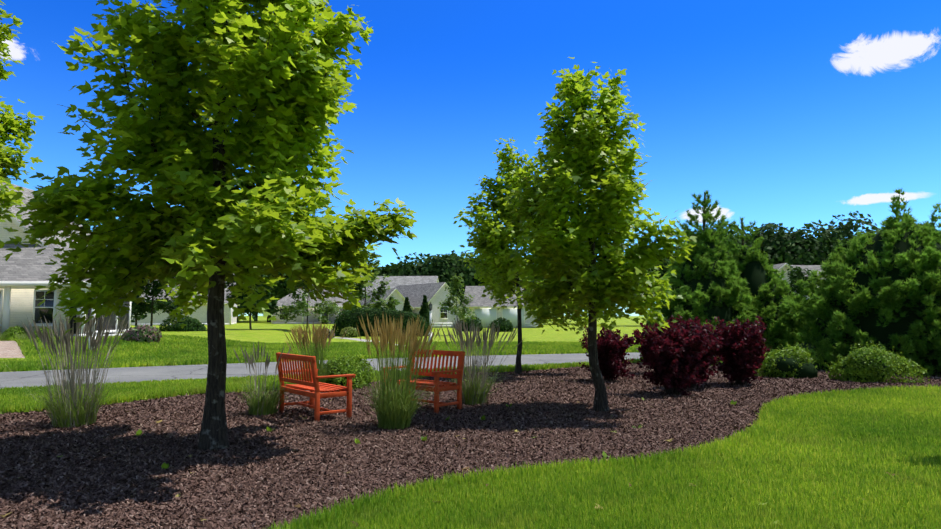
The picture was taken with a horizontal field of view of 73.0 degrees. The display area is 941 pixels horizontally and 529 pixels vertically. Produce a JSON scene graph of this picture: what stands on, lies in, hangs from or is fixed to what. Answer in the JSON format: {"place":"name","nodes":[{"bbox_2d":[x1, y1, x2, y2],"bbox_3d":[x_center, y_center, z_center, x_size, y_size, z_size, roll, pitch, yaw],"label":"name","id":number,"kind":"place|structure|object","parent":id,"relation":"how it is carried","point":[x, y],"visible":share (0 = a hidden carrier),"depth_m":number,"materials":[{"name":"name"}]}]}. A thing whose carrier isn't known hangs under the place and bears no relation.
{"place":"outdoors","nodes":[
{"label":"outdoors","id":0,"kind":"place"},
{"bbox_2d":[0,341,24,357],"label":"paver path","id":1,"kind":"structure","parent":0,"point":[9,349],"depth_m":23.15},
{"bbox_2d":[0,352,641,388],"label":"road","id":2,"kind":"structure","parent":0,"point":[128,374],"depth_m":17.45,"materials":[{"name":"grey asphalt"}]},
{"bbox_2d":[0,316,664,371],"bbox_3d":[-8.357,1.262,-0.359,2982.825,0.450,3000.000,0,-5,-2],"label":"lawn","id":3,"kind":"structure","parent":0,"point":[263,330],"depth_m":48.46,"materials":[{"name":"green plant"}]},
{"bbox_2d":[0,333,9,340],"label":"daylily plant","id":4,"kind":"object","parent":3,"relation":"on","point":[2,339],"visible":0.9,"depth_m":26.41,"materials":[{"name":"green plant"}]},
{"bbox_2d":[2,326,27,338],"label":"shrub","id":5,"kind":"object","parent":3,"relation":"on","point":[20,330],"depth_m":27.28,"materials":[{"name":"green plant"}]},
{"bbox_2d":[15,332,36,339],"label":"daylily plant","id":6,"kind":"object","parent":3,"relation":"on","point":[23,336],"visible":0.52,"depth_m":25.50,"materials":[{"name":"green plant"}]},
{"bbox_2d":[34,327,56,336],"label":"shrub","id":7,"kind":"object","parent":3,"relation":"on","point":[41,329],"depth_m":27.39,"materials":[{"name":"green plant"}]},
{"bbox_2d":[0,182,131,336],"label":"yellow house","id":8,"kind":"structure","parent":3,"relation":"on","point":[24,272],"depth_m":28.58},
{"bbox_2d":[88,297,96,349],"bbox_3d":[-13.648,2.056,23.008,0.220,2.230,0.220,0,-5,-2],"label":"lamp post","id":9,"kind":"object","parent":3,"relation":"on","point":[92,310],"visible":0.02,"depth_m":22.96,"materials":[{"name":"white metal"}]},
{"bbox_2d":[122,324,161,342],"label":"hydrangea shrub","id":10,"kind":"object","parent":3,"relation":"on","point":[141,333],"visible":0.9,"depth_m":25.62,"materials":[{"name":"green plant"}]},
{"bbox_2d":[131,282,167,325],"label":"tree","id":11,"kind":"object","parent":3,"relation":"on","point":[156,305],"visible":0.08,"depth_m":54.18,"materials":[{"name":"green plant"}]},
{"bbox_2d":[131,275,187,326],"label":"tree","id":12,"kind":"object","parent":3,"relation":"on","point":[142,307],"visible":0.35,"depth_m":45.94,"materials":[{"name":"green plant"}]},
{"bbox_2d":[159,315,206,331],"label":"shrub","id":13,"kind":"object","parent":3,"relation":"on","point":[192,324],"visible":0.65,"depth_m":42.65,"materials":[{"name":"green plant"}]},
{"bbox_2d":[131,274,239,324],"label":"house","id":14,"kind":"structure","parent":3,"relation":"on","point":[200,314],"depth_m":70.31,"materials":[{"name":"grey"}]},
{"bbox_2d":[225,270,280,329],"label":"tree","id":15,"kind":"object","parent":3,"relation":"on","point":[273,306],"visible":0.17,"depth_m":47.79,"materials":[{"name":"green plant"}]},
{"bbox_2d":[237,292,283,321],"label":"tree","id":16,"kind":"object","parent":3,"relation":"on","point":[272,295],"depth_m":105.83,"materials":[{"name":"green plant"}]},
{"bbox_2d":[241,267,299,321],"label":"tree","id":17,"kind":"object","parent":3,"relation":"on","point":[280,287],"visible":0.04,"depth_m":95.04,"materials":[{"name":"green plant"}]},
{"bbox_2d":[280,275,340,331],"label":"birch tree","id":18,"kind":"object","parent":3,"relation":"on","point":[327,308],"visible":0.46,"depth_m":49.23,"materials":[{"name":"green plant"}]},
{"bbox_2d":[271,284,360,323],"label":"grey house","id":19,"kind":"structure","parent":3,"relation":"on","point":[286,300],"depth_m":80.97,"materials":[{"name":"grey"}]},
{"bbox_2d":[314,328,334,338],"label":"flower shrub","id":20,"kind":"object","parent":3,"relation":"on","point":[328,336],"visible":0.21,"depth_m":41.70,"materials":[{"name":"green plant"}]},
{"bbox_2d":[339,327,358,337],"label":"yellow shrub","id":21,"kind":"object","parent":3,"relation":"on","point":[351,332],"visible":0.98,"depth_m":43.75,"materials":[{"name":"green plant"}]},
{"bbox_2d":[342,253,400,312],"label":"tree","id":22,"kind":"object","parent":3,"relation":"on","point":[379,292],"visible":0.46,"depth_m":53.20,"materials":[{"name":"green plant"}]},
{"bbox_2d":[332,307,428,336],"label":"hedge","id":23,"kind":"object","parent":3,"relation":"on","point":[349,319],"visible":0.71,"depth_m":46.29,"materials":[{"name":"green plant"}]},
{"bbox_2d":[336,276,438,296],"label":"grey house","id":24,"kind":"structure","parent":3,"relation":"on","point":[395,281],"depth_m":88.58,"materials":[{"name":"grey"}]},
{"bbox_2d":[376,263,408,275],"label":"tree","id":25,"kind":"object","parent":3,"relation":"on","point":[384,270],"visible":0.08,"depth_m":108.34,"materials":[{"name":"green plant"}]},
{"bbox_2d":[402,297,411,312],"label":"arborvitae shrub","id":26,"kind":"object","parent":3,"relation":"on","point":[406,307],"visible":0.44,"depth_m":66.72,"materials":[{"name":"green plant"}]},
{"bbox_2d":[419,295,432,326],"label":"arborvitae shrub","id":27,"kind":"object","parent":3,"relation":"on","point":[424,311],"visible":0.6,"depth_m":67.37,"materials":[{"name":"green plant"}]},
{"bbox_2d":[388,253,470,293],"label":"tree","id":28,"kind":"object","parent":3,"relation":"on","point":[440,267],"visible":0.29,"depth_m":97.31,"materials":[{"name":"green plant"}]},
{"bbox_2d":[395,282,464,327],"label":"house","id":29,"kind":"structure","parent":3,"relation":"on","point":[435,293],"depth_m":77.28,"materials":[{"name":"grey"}]},
{"bbox_2d":[429,302,432,340],"bbox_3d":[-2.092,3.067,33.299,0.220,2.230,0.220,0,-5,-2],"label":"lamp post","id":30,"kind":"object","parent":3,"relation":"on","point":[430,312],"visible":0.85,"depth_m":33.27,"materials":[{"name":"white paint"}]},
{"bbox_2d":[387,250,475,275],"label":"tree","id":31,"kind":"object","parent":3,"relation":"on","point":[412,258],"depth_m":108.53,"materials":[{"name":"green plant"}]},
{"bbox_2d":[437,273,476,334],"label":"young tree","id":32,"kind":"object","parent":3,"relation":"on","point":[464,300],"visible":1,"depth_m":48.76,"materials":[{"name":"green plant"}]},
{"bbox_2d":[458,317,482,330],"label":"round shrub","id":33,"kind":"object","parent":3,"relation":"on","point":[476,322],"visible":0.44,"depth_m":60.94,"materials":[{"name":"green plant"}]},
{"bbox_2d":[446,256,526,310],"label":"tree","id":34,"kind":"object","parent":3,"relation":"on","point":[468,276],"visible":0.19,"depth_m":95.19,"materials":[{"name":"green plant"}]},
{"bbox_2d":[490,317,513,331],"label":"round shrub","id":35,"kind":"object","parent":3,"relation":"on","point":[504,324],"visible":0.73,"depth_m":59.15,"materials":[{"name":"green plant"}]},
{"bbox_2d":[636,231,752,290],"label":"tree","id":36,"kind":"object","parent":3,"relation":"on","point":[664,270],"depth_m":89.45,"materials":[{"name":"green plant"}]},
{"bbox_2d":[711,226,778,253],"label":"tree","id":37,"kind":"object","parent":3,"relation":"on","point":[756,227],"depth_m":94.74,"materials":[{"name":"green plant"}]},
{"bbox_2d":[710,220,846,264],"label":"tree","id":38,"kind":"object","parent":3,"relation":"on","point":[782,245],"visible":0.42,"depth_m":87.09,"materials":[{"name":"green plant"}]},
{"bbox_2d":[773,263,817,318],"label":"house","id":39,"kind":"structure","parent":3,"relation":"on","point":[782,266],"depth_m":47.52,"materials":[{"name":"grey"}]},
{"bbox_2d":[787,267,816,299],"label":"young tree","id":40,"kind":"object","parent":3,"relation":"on","point":[790,277],"visible":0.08,"depth_m":45.67,"materials":[{"name":"green plant"}]},
{"bbox_2d":[784,263,824,308],"bbox_3d":[17.997,2.073,34.508,2.912,4.405,3.044,3,-5,-31],"label":"dark tree","id":41,"kind":"object","parent":3,"relation":"on","point":[798,273],"visible":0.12,"depth_m":34.39,"materials":[{"name":"green plant"}]},
{"bbox_2d":[819,211,879,259],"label":"tree","id":42,"kind":"object","parent":3,"relation":"on","point":[847,233],"visible":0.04,"depth_m":91.00,"materials":[{"name":"green plant"}]},
{"bbox_2d":[334,337,397,344],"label":"garden path","id":43,"kind":"structure","parent":0,"point":[357,339],"depth_m":39.96,"materials":[{"name":"beige concrete"}]},
{"bbox_2d":[360,288,413,310],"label":"house","id":44,"kind":"structure","parent":0,"point":[395,293],"depth_m":75.64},
{"bbox_2d":[0,380,897,528],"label":"fallen leaves","id":45,"kind":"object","parent":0,"point":[298,505],"depth_m":5.83,"materials":[{"name":"plant"}]},
{"bbox_2d":[0,365,938,528],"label":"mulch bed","id":46,"kind":"object","parent":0,"point":[168,431],"depth_m":7.19,"materials":[{"name":"brown wood"}]},
{"bbox_2d":[0,0,44,222],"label":"maple tree","id":47,"kind":"object","parent":46,"relation":"on","point":[9,123],"visible":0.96,"depth_m":10.03,"materials":[{"name":"green plant"}]},
{"bbox_2d":[6,311,128,427],"bbox_3d":[-5.431,1.391,8.658,1.577,1.644,1.669,-3,-5,32],"label":"grass clump","id":48,"kind":"object","parent":46,"relation":"on","point":[74,407],"visible":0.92,"depth_m":8.61,"materials":[{"name":"green plant"}]},
{"bbox_2d":[226,340,297,415],"bbox_3d":[-3.162,1.727,9.778,1.240,1.157,1.191,1,-5,-6],"label":"grass clump","id":49,"kind":"object","parent":46,"relation":"on","point":[259,404],"visible":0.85,"depth_m":9.61,"materials":[{"name":"green plant"}]},
{"bbox_2d":[323,351,376,389],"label":"green shrub","id":50,"kind":"object","parent":46,"relation":"on","point":[352,364],"visible":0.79,"depth_m":13.16,"materials":[{"name":"green plant"}]},
{"bbox_2d":[384,349,464,413],"bbox_3d":[-0.779,1.878,10.378,1.268,0.937,0.695,-4,-6,42],"label":"bench","id":51,"kind":"object","parent":46,"relation":"on","point":[436,375],"visible":0.62,"depth_m":10.22,"materials":[{"name":"paint"}]},
{"bbox_2d":[0,362,940,528],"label":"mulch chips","id":52,"kind":"object","parent":46,"relation":"on","point":[719,383],"depth_m":7.38,"materials":[{"name":"brown wood"}]},
{"bbox_2d":[0,0,417,450],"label":"maple tree","id":53,"kind":"object","parent":52,"relation":"on","point":[274,67],"visible":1,"depth_m":6.82,"materials":[{"name":"green plant"}]},
{"bbox_2d":[282,320,348,382],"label":"grass clump","id":54,"kind":"object","parent":52,"relation":"on","point":[318,341],"visible":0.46,"depth_m":12.91,"materials":[{"name":"green plant"}]},
{"bbox_2d":[276,352,355,421],"bbox_3d":[-2.364,1.816,9.607,0.695,0.937,1.268,4,-6,-40],"label":"bench","id":55,"kind":"object","parent":52,"relation":"on","point":[314,386],"visible":0.92,"depth_m":9.31,"materials":[{"name":"paint"}]},
{"bbox_2d":[350,313,443,429],"bbox_3d":[-0.952,1.419,8.581,1.539,1.549,1.542,2,-6,9],"label":"grass clump","id":56,"kind":"object","parent":52,"relation":"on","point":[394,410],"visible":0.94,"depth_m":8.43,"materials":[{"name":"green plant"}]},
{"bbox_2d":[136,387,736,468],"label":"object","id":57,"kind":"object","parent":52,"relation":"on","point":[164,465],"visible":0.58,"depth_m":7.93,"materials":[{"name":"green plant"}]},
{"bbox_2d":[436,317,523,404],"bbox_3d":[0.178,1.631,10.889,1.534,1.504,1.391,0,-8,28],"label":"grass clump","id":58,"kind":"object","parent":52,"relation":"on","point":[474,391],"visible":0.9,"depth_m":10.72,"materials":[{"name":"green plant"}]},
{"bbox_2d":[453,137,598,373],"bbox_3d":[1.582,-0.236,16.613,4.086,6.148,4.007,0,-5,-2],"label":"maple tree","id":59,"kind":"object","parent":52,"relation":"on","point":[494,238],"visible":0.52,"depth_m":16.23,"materials":[{"name":"green plant"}]},
{"bbox_2d":[578,325,637,381],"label":"purple shrub","id":60,"kind":"object","parent":52,"relation":"on","point":[612,347],"visible":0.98,"depth_m":14.36,"materials":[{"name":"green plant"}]},
{"bbox_2d":[709,315,770,384],"bbox_3d":[5.814,1.866,13.798,1.438,1.519,1.426,0,-5,-2],"label":"purple shrub","id":61,"kind":"object","parent":52,"relation":"on","point":[742,351],"visible":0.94,"depth_m":13.51,"materials":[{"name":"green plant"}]},
{"bbox_2d":[494,57,696,411],"bbox_3d":[1.878,-0.528,10.248,2.969,5.712,2.882,0,-5,-2],"label":"maple tree","id":62,"kind":"object","parent":46,"relation":"on","point":[562,246],"visible":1,"depth_m":9.78,"materials":[{"name":"green plant"}]},
{"bbox_2d":[639,315,681,365],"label":"purple shrub","id":63,"kind":"object","parent":46,"relation":"on","point":[647,328],"depth_m":16.30,"materials":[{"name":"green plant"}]},
{"bbox_2d":[630,321,714,395],"bbox_3d":[3.853,1.812,12.116,1.462,1.467,1.278,0,-5,-2],"label":"purple shrub","id":64,"kind":"object","parent":46,"relation":"on","point":[671,356],"visible":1,"depth_m":11.91,"materials":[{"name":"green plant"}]},
{"bbox_2d":[638,230,771,365],"bbox_3d":[7.921,1.240,21.126,4.259,4.902,5.790,-3,-5,29],"label":"pine","id":65,"kind":"object","parent":46,"relation":"on","point":[704,292],"visible":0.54,"depth_m":20.09,"materials":[{"name":"green plant"}]},
{"bbox_2d":[676,315,734,387],"bbox_3d":[4.619,1.904,13.170,1.347,1.715,1.620,-4,-6,37],"label":"purple shrub","id":66,"kind":"object","parent":46,"relation":"on","point":[705,373],"visible":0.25,"depth_m":12.93,"materials":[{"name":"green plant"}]},
{"bbox_2d":[675,190,741,288],"bbox_3d":[7.914,0.352,21.265,2.244,5.734,2.292,0,-5,-2],"label":"tree","id":67,"kind":"object","parent":46,"relation":"on","point":[710,219],"visible":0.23,"depth_m":21.13,"materials":[{"name":"green plant"}]},
{"bbox_2d":[722,217,773,271],"bbox_3d":[9.549,0.835,22.145,1.899,4.904,2.070,0,-5,-2],"label":"tree","id":68,"kind":"object","parent":46,"relation":"on","point":[744,238],"visible":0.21,"depth_m":21.97,"materials":[{"name":"green plant"}]},
{"bbox_2d":[729,245,818,362],"bbox_3d":[9.591,1.551,21.968,4.154,4.444,6.136,0,-5,-2],"label":"pine","id":69,"kind":"object","parent":46,"relation":"on","point":[769,288],"visible":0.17,"depth_m":20.62,"materials":[{"name":"green plant"}]},
{"bbox_2d":[755,342,819,378],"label":"box shrub","id":70,"kind":"object","parent":46,"relation":"on","point":[784,362],"visible":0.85,"depth_m":15.20,"materials":[{"name":"green plant"}]},
{"bbox_2d":[762,340,836,370],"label":"box shrub","id":71,"kind":"object","parent":46,"relation":"on","point":[819,360],"visible":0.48,"depth_m":17.29,"materials":[{"name":"green plant"}]},
{"bbox_2d":[762,187,940,376],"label":"pine","id":72,"kind":"object","parent":46,"relation":"on","point":[883,286],"visible":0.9,"depth_m":17.42,"materials":[{"name":"green plant"}]},
{"bbox_2d":[826,340,929,382],"bbox_3d":[9.271,2.269,14.567,1.936,1.066,1.535,0,-5,-2],"label":"box shrub","id":73,"kind":"object","parent":46,"relation":"on","point":[858,365],"visible":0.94,"depth_m":14.25,"materials":[{"name":"green plant"}]},
{"bbox_2d":[0,357,940,528],"bbox_3d":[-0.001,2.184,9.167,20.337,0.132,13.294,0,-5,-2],"label":"lawn","id":74,"kind":"structure","parent":0,"point":[799,479],"depth_m":5.22,"materials":[{"name":"green plant"}]},
{"bbox_2d":[0,334,940,442],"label":"lawn","id":75,"kind":"structure","parent":0,"point":[171,350],"depth_m":18.69,"materials":[{"name":"green plant"}]},
{"bbox_2d":[0,0,940,315],"label":"sky","id":76,"kind":"structure","parent":0,"point":[792,113],"materials":[{"name":"blue"}]},
{"bbox_2d":[462,286,537,327],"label":"house","id":77,"kind":"structure","parent":0,"point":[485,311],"depth_m":77.69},
{"bbox_2d":[791,265,823,286],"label":"grey house","id":78,"kind":"structure","parent":0,"point":[813,267],"depth_m":57.72,"materials":[{"name":"grey"}]}
]}

